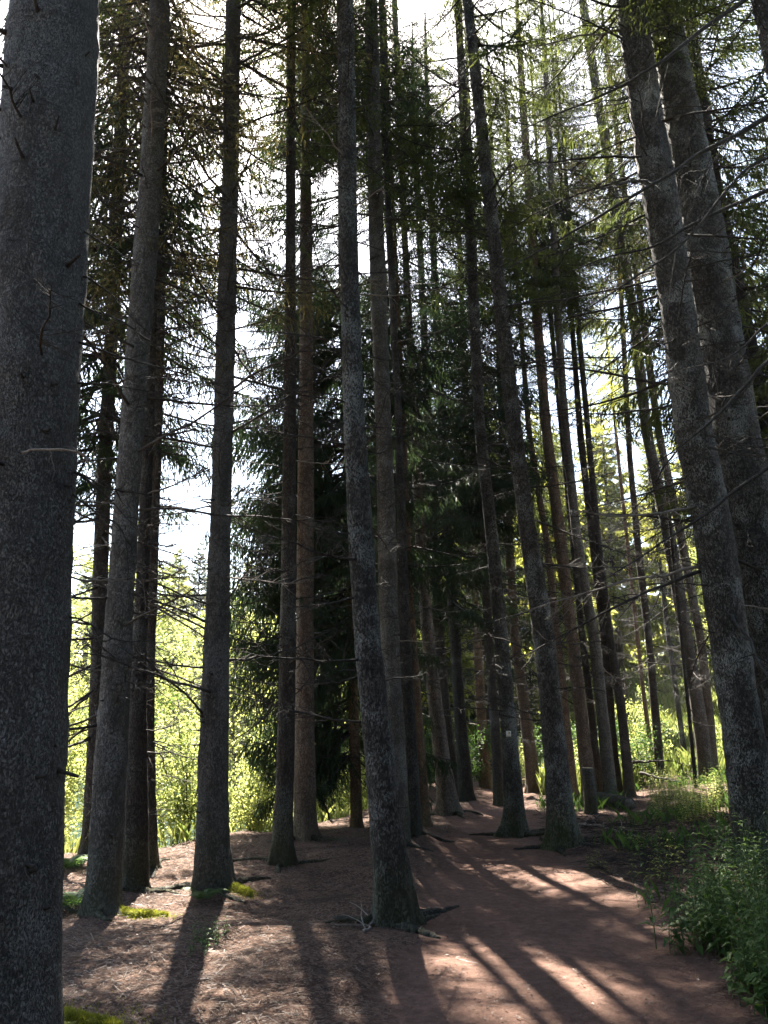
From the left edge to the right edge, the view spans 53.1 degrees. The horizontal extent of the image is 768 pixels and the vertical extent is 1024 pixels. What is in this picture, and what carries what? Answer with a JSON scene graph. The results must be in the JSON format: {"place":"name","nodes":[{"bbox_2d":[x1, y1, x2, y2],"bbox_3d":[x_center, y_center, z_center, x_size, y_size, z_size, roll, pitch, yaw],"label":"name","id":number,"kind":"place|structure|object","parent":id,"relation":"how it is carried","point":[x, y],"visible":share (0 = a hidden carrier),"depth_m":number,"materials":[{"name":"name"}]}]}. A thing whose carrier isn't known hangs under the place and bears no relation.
{"place":"outdoors","nodes":[
{"label":"outdoors","id":0,"kind":"place"},
{"bbox_2d":[66,778,273,847],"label":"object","id":1,"kind":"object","parent":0,"point":[168,839],"depth_m":31.11,"materials":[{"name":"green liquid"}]},
{"bbox_2d":[0,0,767,680],"label":"sky","id":2,"kind":"structure","parent":0,"point":[82,531],"materials":[{"name":"white"}]},
{"bbox_2d":[62,661,767,1023],"bbox_3d":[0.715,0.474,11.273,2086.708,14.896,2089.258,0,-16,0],"label":"ground","id":3,"kind":"structure","parent":0,"point":[180,867],"depth_m":6.17,"materials":[{"name":"brown soil"}]},
{"bbox_2d":[64,854,87,869],"bbox_3d":[-3.531,3.960,8.706,0.666,0.184,0.718,10,-18,-33],"label":"moss patch","id":4,"kind":"object","parent":3,"relation":"on","point":[75,861],"visible":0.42,"depth_m":8.69,"materials":[{"name":"green plant"}]},
{"bbox_2d":[64,691,88,851],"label":"leafy bush","id":5,"kind":"object","parent":3,"relation":"on","point":[72,795],"visible":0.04,"depth_m":19.79,"materials":[{"name":"green plant"}]},
{"bbox_2d":[65,679,88,852],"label":"leafy bush","id":6,"kind":"object","parent":3,"relation":"on","point":[81,774],"visible":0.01,"depth_m":16.49,"materials":[{"name":"green plant"}]},
{"bbox_2d":[65,662,89,849],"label":"leafy bush","id":7,"kind":"object","parent":3,"relation":"on","point":[73,751],"visible":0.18,"depth_m":11.90,"materials":[{"name":"green plant"}]},
{"bbox_2d":[65,625,90,846],"bbox_3d":[-5.850,4.150,13.073,3.424,4.210,2.820,-6,-17,20],"label":"leafy bush","id":8,"kind":"object","parent":3,"relation":"on","point":[79,657],"visible":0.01,"depth_m":13.26,"materials":[{"name":"green plant"}]},
{"bbox_2d":[68,542,93,752],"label":"spruce tree","id":9,"kind":"object","parent":3,"relation":"on","point":[85,587],"visible":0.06,"depth_m":64.56,"materials":[{"name":"green plant"}]},
{"bbox_2d":[63,889,123,906],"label":"fern","id":10,"kind":"object","parent":3,"relation":"on","point":[71,898],"visible":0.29,"depth_m":7.04,"materials":[{"name":"green plant"}]},
{"bbox_2d":[0,0,220,1023],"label":"spruce tree","id":11,"kind":"object","parent":3,"relation":"on","point":[49,67],"visible":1,"depth_m":3.86,"materials":[{"name":"grey plant"}]},
{"bbox_2d":[65,544,160,831],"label":"leafy tree","id":12,"kind":"object","parent":3,"relation":"on","point":[87,609],"visible":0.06,"depth_m":26.82,"materials":[{"name":"green plant"}]},
{"bbox_2d":[65,689,196,846],"bbox_3d":[-6.898,6.515,18.449,3.134,4.677,3.804,-12,-20,37],"label":"leafy bush","id":13,"kind":"object","parent":3,"relation":"on","point":[82,715],"visible":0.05,"depth_m":18.67,"materials":[{"name":"green plant"}]},
{"bbox_2d":[69,561,202,814],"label":"leafy tree","id":14,"kind":"object","parent":3,"relation":"on","point":[178,631],"visible":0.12,"depth_m":23.68,"materials":[{"name":"green plant"}]},
{"bbox_2d":[0,0,285,854],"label":"spruce tree","id":15,"kind":"object","parent":3,"relation":"on","point":[105,469],"visible":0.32,"depth_m":10.92,"materials":[{"name":"brown plant"}]},
{"bbox_2d":[0,0,315,921],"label":"spruce tree","id":16,"kind":"object","parent":3,"relation":"on","point":[102,894],"visible":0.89,"depth_m":7.99,"materials":[{"name":"grey plant"}]},
{"bbox_2d":[156,781,178,844],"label":"leafy bush","id":17,"kind":"object","parent":3,"relation":"on","point":[163,799],"visible":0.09,"depth_m":11.37,"materials":[{"name":"green plant"}]},
{"bbox_2d":[154,548,198,776],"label":"spruce tree","id":18,"kind":"object","parent":3,"relation":"on","point":[187,601],"visible":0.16,"depth_m":62.41,"materials":[{"name":"green plant"}]},
{"bbox_2d":[72,0,288,894],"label":"spruce tree","id":19,"kind":"object","parent":3,"relation":"on","point":[135,869],"visible":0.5,"depth_m":9.22,"materials":[{"name":"brown plant"}]},
{"bbox_2d":[82,0,285,877],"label":"spruce tree","id":20,"kind":"object","parent":3,"relation":"on","point":[155,862],"visible":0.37,"depth_m":10.16,"materials":[{"name":"brown plant"}]},
{"bbox_2d":[175,541,206,716],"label":"spruce tree","id":21,"kind":"object","parent":3,"relation":"on","point":[194,582],"visible":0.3,"depth_m":76.47,"materials":[{"name":"green plant"}]},
{"bbox_2d":[177,607,204,776],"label":"spruce tree","id":22,"kind":"object","parent":3,"relation":"on","point":[194,673],"visible":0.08,"depth_m":62.55,"materials":[{"name":"green plant"}]},
{"bbox_2d":[154,619,231,833],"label":"leafy tree","id":23,"kind":"object","parent":3,"relation":"on","point":[163,710],"visible":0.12,"depth_m":29.51,"materials":[{"name":"green plant"}]},
{"bbox_2d":[154,678,247,845],"bbox_3d":[-3.101,3.881,11.903,1.946,2.673,1.541,2,-16,-9],"label":"leafy bush","id":24,"kind":"object","parent":3,"relation":"on","point":[187,804],"visible":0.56,"depth_m":11.84,"materials":[{"name":"green plant"}]},
{"bbox_2d":[181,887,228,900],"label":"fern","id":25,"kind":"object","parent":3,"relation":"on","point":[201,895],"visible":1,"depth_m":7.42,"materials":[{"name":"green plant"}]},
{"bbox_2d":[154,592,276,818],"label":"leafy tree","id":26,"kind":"object","parent":3,"relation":"on","point":[237,730],"visible":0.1,"depth_m":25.66,"materials":[{"name":"green plant"}]},
{"bbox_2d":[64,796,367,853],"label":"bank grass","id":27,"kind":"structure","parent":3,"relation":"on","point":[180,833],"depth_m":11.22,"materials":[{"name":"green plant"}]},
{"bbox_2d":[162,632,277,832],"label":"leafy tree","id":28,"kind":"object","parent":3,"relation":"on","point":[230,730],"visible":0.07,"depth_m":22.60,"materials":[{"name":"green plant"}]},
{"bbox_2d":[72,0,380,902],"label":"spruce tree","id":29,"kind":"object","parent":3,"relation":"on","point":[212,864],"visible":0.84,"depth_m":9.16,"materials":[{"name":"grey plant"}]},
{"bbox_2d":[228,759,275,831],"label":"leafy bush","id":30,"kind":"object","parent":3,"relation":"on","point":[244,805],"visible":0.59,"depth_m":12.74,"materials":[{"name":"green plant"}]},
{"bbox_2d":[228,699,276,831],"bbox_3d":[-2.529,4.610,13.774,1.738,2.711,1.834,5,-16,-18],"label":"leafy bush","id":31,"kind":"object","parent":3,"relation":"on","point":[245,789],"visible":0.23,"depth_m":13.49,"materials":[{"name":"green plant"}]},
{"bbox_2d":[189,0,382,872],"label":"spruce tree","id":32,"kind":"object","parent":3,"relation":"on","point":[282,853],"visible":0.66,"depth_m":10.50,"materials":[{"name":"brown plant"}]},
{"bbox_2d":[199,0,402,842],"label":"spruce tree","id":33,"kind":"object","parent":3,"relation":"on","point":[305,826],"visible":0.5,"depth_m":12.09,"materials":[{"name":"brown plant"}]},
{"bbox_2d":[213,0,459,938],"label":"spruce tree","id":34,"kind":"object","parent":3,"relation":"on","point":[395,902],"visible":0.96,"depth_m":7.57,"materials":[{"name":"grey plant"}]},
{"bbox_2d":[316,682,362,822],"bbox_3d":[-1.135,4.964,16.009,1.926,3.341,2.433,13,-20,-39],"label":"leafy bush","id":35,"kind":"object","parent":3,"relation":"on","point":[321,807],"visible":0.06,"depth_m":15.68,"materials":[{"name":"green plant"}]},
{"bbox_2d":[200,0,488,827],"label":"spruce tree","id":36,"kind":"object","parent":3,"relation":"on","point":[332,764],"visible":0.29,"depth_m":13.52,"materials":[{"name":"green plant"}]},
{"bbox_2d":[266,173,427,790],"bbox_3d":[-1.230,-3.223,22.093,4.895,24.660,4.573,-13,-20,39],"label":"spruce tree","id":37,"kind":"object","parent":3,"relation":"on","point":[326,256],"visible":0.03,"depth_m":23.29,"materials":[{"name":"green plant"}]},
{"bbox_2d":[328,719,367,812],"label":"leafy bush","id":38,"kind":"object","parent":3,"relation":"on","point":[363,788],"visible":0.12,"depth_m":17.40,"materials":[{"name":"green plant"}]},
{"bbox_2d":[265,0,474,851],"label":"spruce tree","id":39,"kind":"object","parent":3,"relation":"on","point":[390,634],"visible":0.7,"depth_m":12.37,"materials":[{"name":"grey plant"}]},
{"bbox_2d":[304,0,455,841],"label":"spruce tree","id":40,"kind":"object","parent":3,"relation":"on","point":[416,828],"visible":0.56,"depth_m":12.99,"materials":[{"name":"brown plant"}]},
{"bbox_2d":[297,0,497,826],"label":"spruce tree","id":41,"kind":"object","parent":3,"relation":"on","point":[427,820],"visible":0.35,"depth_m":14.94,"materials":[{"name":"brown plant"}]},
{"bbox_2d":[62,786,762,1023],"bbox_3d":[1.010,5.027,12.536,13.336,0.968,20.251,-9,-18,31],"label":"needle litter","id":42,"kind":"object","parent":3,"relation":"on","point":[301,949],"visible":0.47,"depth_m":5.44,"materials":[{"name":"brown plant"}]},
{"bbox_2d":[62,787,766,1023],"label":"path grit","id":43,"kind":"object","parent":3,"relation":"on","point":[399,948],"visible":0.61,"depth_m":5.44,"materials":[{"name":"brown gravel"}]},
{"bbox_2d":[342,391,491,813],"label":"spruce tree","id":44,"kind":"object","parent":3,"relation":"on","point":[450,677],"visible":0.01,"depth_m":24.32,"materials":[{"name":"green plant"}]},
{"bbox_2d":[338,20,504,796],"bbox_3d":[1.204,-4.344,20.915,4.507,23.220,4.860,13,-20,-38],"label":"spruce tree","id":45,"kind":"object","parent":3,"relation":"on","point":[439,629],"visible":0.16,"depth_m":18.97,"materials":[{"name":"brown plant"}]},
{"bbox_2d":[332,0,518,818],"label":"spruce tree","id":46,"kind":"object","parent":3,"relation":"on","point":[447,802],"visible":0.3,"depth_m":15.94,"materials":[{"name":"brown plant"}]},
{"bbox_2d":[342,1,547,801],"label":"spruce tree","id":47,"kind":"object","parent":3,"relation":"on","point":[466,789],"visible":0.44,"depth_m":18.04,"materials":[{"name":"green plant"}]},
{"bbox_2d":[416,533,491,774],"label":"spruce tree","id":48,"kind":"object","parent":3,"relation":"on","point":[469,664],"visible":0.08,"depth_m":26.17,"materials":[{"name":"green plant"}]},
{"bbox_2d":[362,0,582,837],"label":"spruce tree","id":49,"kind":"object","parent":3,"relation":"on","point":[513,822],"visible":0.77,"depth_m":13.96,"materials":[{"name":"brown plant"}]},
{"bbox_2d":[454,724,501,786],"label":"leafy bush","id":50,"kind":"object","parent":3,"relation":"on","point":[475,764],"visible":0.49,"depth_m":20.77,"materials":[{"name":"green plant"}]},
{"bbox_2d":[411,92,551,788],"bbox_3d":[2.755,-3.604,23.488,4.558,23.220,4.440,7,-17,-24],"label":"spruce tree","id":51,"kind":"object","parent":3,"relation":"on","point":[486,781],"visible":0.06,"depth_m":21.34,"materials":[{"name":"brown plant"}]},
{"bbox_2d":[392,13,577,805],"bbox_3d":[2.578,-4.639,19.597,4.224,23.220,4.279,-7,-17,23],"label":"spruce tree","id":52,"kind":"object","parent":3,"relation":"on","point":[497,768],"visible":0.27,"depth_m":18.08,"materials":[{"name":"green plant"}]},
{"bbox_2d":[459,499,542,765],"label":"spruce tree","id":53,"kind":"object","parent":3,"relation":"on","point":[514,680],"visible":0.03,"depth_m":31.78,"materials":[{"name":"green plant"}]},
{"bbox_2d":[436,60,578,793],"bbox_3d":[3.384,-3.929,22.335,4.066,23.220,4.103,-7,-17,23],"label":"spruce tree","id":54,"kind":"object","parent":3,"relation":"on","point":[530,755],"visible":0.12,"depth_m":20.00,"materials":[{"name":"brown plant"}]},
{"bbox_2d":[383,0,643,856],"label":"spruce tree","id":55,"kind":"object","parent":3,"relation":"on","point":[562,831],"visible":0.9,"depth_m":12.51,"materials":[{"name":"brown plant"}]},
{"bbox_2d":[448,18,616,796],"bbox_3d":[3.658,-4.439,20.464,4.009,23.130,3.469,0,-16,0],"label":"spruce tree","id":56,"kind":"object","parent":3,"relation":"on","point":[566,719],"visible":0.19,"depth_m":19.43,"materials":[{"name":"brown plant"}]},
{"bbox_2d":[462,0,634,805],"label":"spruce tree","id":57,"kind":"object","parent":3,"relation":"on","point":[585,754],"visible":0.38,"depth_m":18.13,"materials":[{"name":"brown plant"}]},
{"bbox_2d":[493,404,617,665],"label":"spruce tree","id":58,"kind":"object","parent":3,"relation":"on","point":[528,640],"visible":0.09,"depth_m":34.12,"materials":[{"name":"green plant"}]},
{"bbox_2d":[493,0,631,794],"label":"spruce tree","id":59,"kind":"object","parent":3,"relation":"on","point":[609,783],"visible":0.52,"depth_m":18.63,"materials":[{"name":"brown plant"}]},
{"bbox_2d":[495,8,629,791],"bbox_3d":[4.425,-4.453,20.555,3.177,23.220,2.918,-12,-19,37],"label":"spruce tree","id":60,"kind":"object","parent":3,"relation":"on","point":[593,732],"visible":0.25,"depth_m":19.09,"materials":[{"name":"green plant"}]},
{"bbox_2d":[510,3,639,793],"bbox_3d":[5.062,-4.503,20.330,3.353,23.130,2.918,0,-16,0],"label":"spruce tree","id":61,"kind":"object","parent":3,"relation":"on","point":[605,659],"visible":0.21,"depth_m":18.99,"materials":[{"name":"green plant"}]},
{"bbox_2d":[514,0,642,796],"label":"spruce tree","id":62,"kind":"object","parent":3,"relation":"on","point":[627,773],"visible":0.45,"depth_m":19.06,"materials":[{"name":"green plant"}]},
{"bbox_2d":[533,597,645,730],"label":"leafy tree","id":63,"kind":"object","parent":3,"relation":"on","point":[572,720],"visible":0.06,"depth_m":33.37,"materials":[{"name":"green plant"}]},
{"bbox_2d":[582,767,597,813],"bbox_3d":[3.847,5.238,14.395,0.268,0.860,0.259,0,-16,0],"label":"tree stump","id":64,"kind":"object","parent":3,"relation":"on","point":[589,794],"visible":0.94,"depth_m":14.31,"materials":[{"name":"grey wood"}]},
{"bbox_2d":[424,0,767,633],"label":"spruce tree","id":65,"kind":"object","parent":3,"relation":"on","point":[759,8],"visible":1,"depth_m":8.63,"materials":[{"name":"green plant"}]},
{"bbox_2d":[574,400,646,689],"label":"spruce tree","id":66,"kind":"object","parent":3,"relation":"on","point":[629,665],"visible":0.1,"depth_m":50.35,"materials":[{"name":"green plant"}]},
{"bbox_2d":[596,792,634,809],"bbox_3d":[4.485,5.694,15.181,0.246,0.266,1.430,3,-16,-12],"label":"sawn log","id":67,"kind":"object","parent":3,"relation":"on","point":[628,801],"visible":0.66,"depth_m":14.82,"materials":[{"name":"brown wood"}]},
{"bbox_2d":[517,654,724,794],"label":"meadow grass","id":68,"kind":"structure","parent":3,"relation":"on","point":[684,757],"depth_m":33.18,"materials":[{"name":"green plant"}]},
{"bbox_2d":[567,417,675,734],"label":"spruce tree","id":69,"kind":"object","parent":3,"relation":"on","point":[608,561],"visible":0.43,"depth_m":37.19,"materials":[{"name":"green plant"}]},
{"bbox_2d":[533,0,714,783],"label":"spruce tree","id":70,"kind":"object","parent":3,"relation":"on","point":[703,746],"visible":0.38,"depth_m":18.29,"materials":[{"name":"brown plant"}]},
{"bbox_2d":[486,0,767,864],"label":"spruce tree","id":71,"kind":"object","parent":3,"relation":"on","point":[733,651],"visible":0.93,"depth_m":10.22,"materials":[{"name":"grey plant"}]},
{"bbox_2d":[588,295,667,754],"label":"spruce tree","id":72,"kind":"object","parent":3,"relation":"on","point":[642,679],"visible":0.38,"depth_m":21.41,"materials":[{"name":"brown plant"}]},
{"bbox_2d":[558,0,718,771],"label":"spruce tree","id":73,"kind":"object","parent":3,"relation":"on","point":[706,689],"visible":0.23,"depth_m":18.62,"materials":[{"name":"brown plant"}]},
{"bbox_2d":[568,103,710,780],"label":"spruce tree","id":74,"kind":"object","parent":3,"relation":"on","point":[654,702],"visible":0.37,"depth_m":19.76,"materials":[{"name":"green plant"}]},
{"bbox_2d":[615,681,670,754],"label":"leafy bush","id":75,"kind":"object","parent":3,"relation":"on","point":[640,712],"visible":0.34,"depth_m":22.62,"materials":[{"name":"green plant"}]},
{"bbox_2d":[615,718,681,780],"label":"leafy bush","id":76,"kind":"object","parent":3,"relation":"on","point":[641,756],"visible":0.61,"depth_m":18.42,"materials":[{"name":"green plant"}]},
{"bbox_2d":[532,794,767,933],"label":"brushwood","id":77,"kind":"object","parent":3,"relation":"on","point":[643,856],"visible":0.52,"depth_m":9.88,"materials":[{"name":"green plant"}]},
{"bbox_2d":[535,766,767,920],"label":"verge grass","id":78,"kind":"structure","parent":3,"relation":"on","point":[622,838],"depth_m":10.75,"materials":[{"name":"green plant"}]},
{"bbox_2d":[615,354,689,751],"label":"spruce tree","id":79,"kind":"object","parent":3,"relation":"on","point":[672,668],"visible":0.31,"depth_m":28.87,"materials":[{"name":"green plant"}]},
{"bbox_2d":[553,0,767,662],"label":"spruce tree","id":80,"kind":"object","parent":3,"relation":"on","point":[753,208],"visible":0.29,"depth_m":14.06,"materials":[{"name":"green plant"}]},
{"bbox_2d":[558,0,767,747],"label":"spruce tree","id":81,"kind":"object","parent":3,"relation":"on","point":[749,514],"visible":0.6,"depth_m":10.93,"materials":[{"name":"green plant"}]},
{"bbox_2d":[628,438,710,677],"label":"spruce tree","id":82,"kind":"object","parent":3,"relation":"on","point":[659,640],"visible":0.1,"depth_m":49.18,"materials":[{"name":"green plant"}]},
{"bbox_2d":[650,835,691,954],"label":"leafy herb","id":83,"kind":"object","parent":3,"relation":"on","point":[672,910],"visible":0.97,"depth_m":5.81,"materials":[{"name":"green plant"}]},
{"bbox_2d":[624,368,721,788],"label":"spruce tree","id":84,"kind":"object","parent":3,"relation":"on","point":[688,709],"visible":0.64,"depth_m":15.71,"materials":[{"name":"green plant"}]},
{"bbox_2d":[627,802,731,956],"bbox_3d":[2.275,2.778,5.856,0.804,1.056,0.392,-3,-16,9],"label":"leafy herb","id":85,"kind":"object","parent":3,"relation":"on","point":[709,905],"visible":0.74,"depth_m":5.85,"materials":[{"name":"green plant"}]},
{"bbox_2d":[664,441,704,636],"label":"spruce tree","id":86,"kind":"object","parent":3,"relation":"on","point":[691,539],"visible":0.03,"depth_m":56.44,"materials":[{"name":"green plant"}]},
{"bbox_2d":[673,860,707,941],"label":"leafy herb","id":87,"kind":"object","parent":3,"relation":"on","point":[690,903],"visible":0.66,"depth_m":6.02,"materials":[{"name":"green plant"}]},
{"bbox_2d":[683,884,724,945],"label":"leafy herb","id":88,"kind":"object","parent":3,"relation":"on","point":[686,914],"visible":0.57,"depth_m":5.87,"materials":[{"name":"green plant"}]},
{"bbox_2d":[666,885,743,930],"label":"leafy herb","id":89,"kind":"object","parent":3,"relation":"on","point":[686,906],"visible":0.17,"depth_m":6.40,"materials":[{"name":"green plant"}]},
{"bbox_2d":[686,824,725,934],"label":"leafy herb","id":90,"kind":"object","parent":3,"relation":"on","point":[694,889],"visible":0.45,"depth_m":6.13,"materials":[{"name":"green plant"}]},
{"bbox_2d":[696,889,719,953],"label":"leafy herb","id":91,"kind":"object","parent":3,"relation":"on","point":[709,935],"visible":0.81,"depth_m":5.73,"materials":[{"name":"green plant"}]},
{"bbox_2d":[687,917,736,959],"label":"leafy herb","id":92,"kind":"object","parent":3,"relation":"on","point":[710,945],"visible":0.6,"depth_m":5.66,"materials":[{"name":"green plant"}]},
{"bbox_2d":[687,837,767,955],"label":"leafy herb","id":93,"kind":"object","parent":3,"relation":"on","point":[716,913],"visible":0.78,"depth_m":5.62,"materials":[{"name":"green plant"}]},
{"bbox_2d":[694,835,767,956],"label":"leafy herb","id":94,"kind":"object","parent":3,"relation":"on","point":[724,909],"visible":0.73,"depth_m":5.52,"materials":[{"name":"green plant"}]},
{"bbox_2d":[712,879,754,998],"bbox_3d":[2.207,2.679,4.838,0.222,0.698,0.266,-3,-16,9],"label":"leafy herb","id":95,"kind":"object","parent":3,"relation":"on","point":[737,955],"visible":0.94,"depth_m":4.80,"materials":[{"name":"green plant"}]},
{"bbox_2d":[705,818,767,952],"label":"leafy herb","id":96,"kind":"object","parent":3,"relation":"on","point":[765,900],"visible":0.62,"depth_m":5.65,"materials":[{"name":"green plant"}]},
{"bbox_2d":[717,796,765,898],"bbox_3d":[3.383,3.211,7.293,0.384,0.957,0.789,-12,-20,37],"label":"leafy herb","id":97,"kind":"object","parent":3,"relation":"on","point":[741,848],"visible":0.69,"depth_m":7.37,"materials":[{"name":"green plant"}]},
{"bbox_2d":[725,904,763,989],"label":"leafy herb","id":98,"kind":"object","parent":3,"relation":"on","point":[738,963],"visible":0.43,"depth_m":4.86,"materials":[{"name":"green plant"}]},
{"bbox_2d":[725,855,767,981],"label":"leafy herb","id":99,"kind":"object","parent":3,"relation":"on","point":[754,922],"visible":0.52,"depth_m":4.97,"materials":[{"name":"green plant"}]},
{"bbox_2d":[744,875,767,1017],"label":"leafy herb","id":100,"kind":"object","parent":3,"relation":"on","point":[753,974],"visible":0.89,"depth_m":4.50,"materials":[{"name":"green plant"}]},
{"bbox_2d":[376,771,755,1023],"bbox_3d":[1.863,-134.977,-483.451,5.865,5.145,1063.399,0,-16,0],"label":"path","id":101,"kind":"structure","parent":0,"point":[461,858],"depth_m":5.80,"materials":[{"name":"brown soil"}]},
{"bbox_2d":[667,911,702,956],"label":"leafy herb","id":102,"kind":"object","parent":101,"relation":"on","point":[681,949],"visible":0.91,"depth_m":5.77,"materials":[{"name":"green plant"}]},
{"bbox_2d":[734,974,767,1017],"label":"leafy herb","id":103,"kind":"object","parent":101,"relation":"on","point":[758,1008],"visible":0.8,"depth_m":4.48,"materials":[{"name":"green plant"}]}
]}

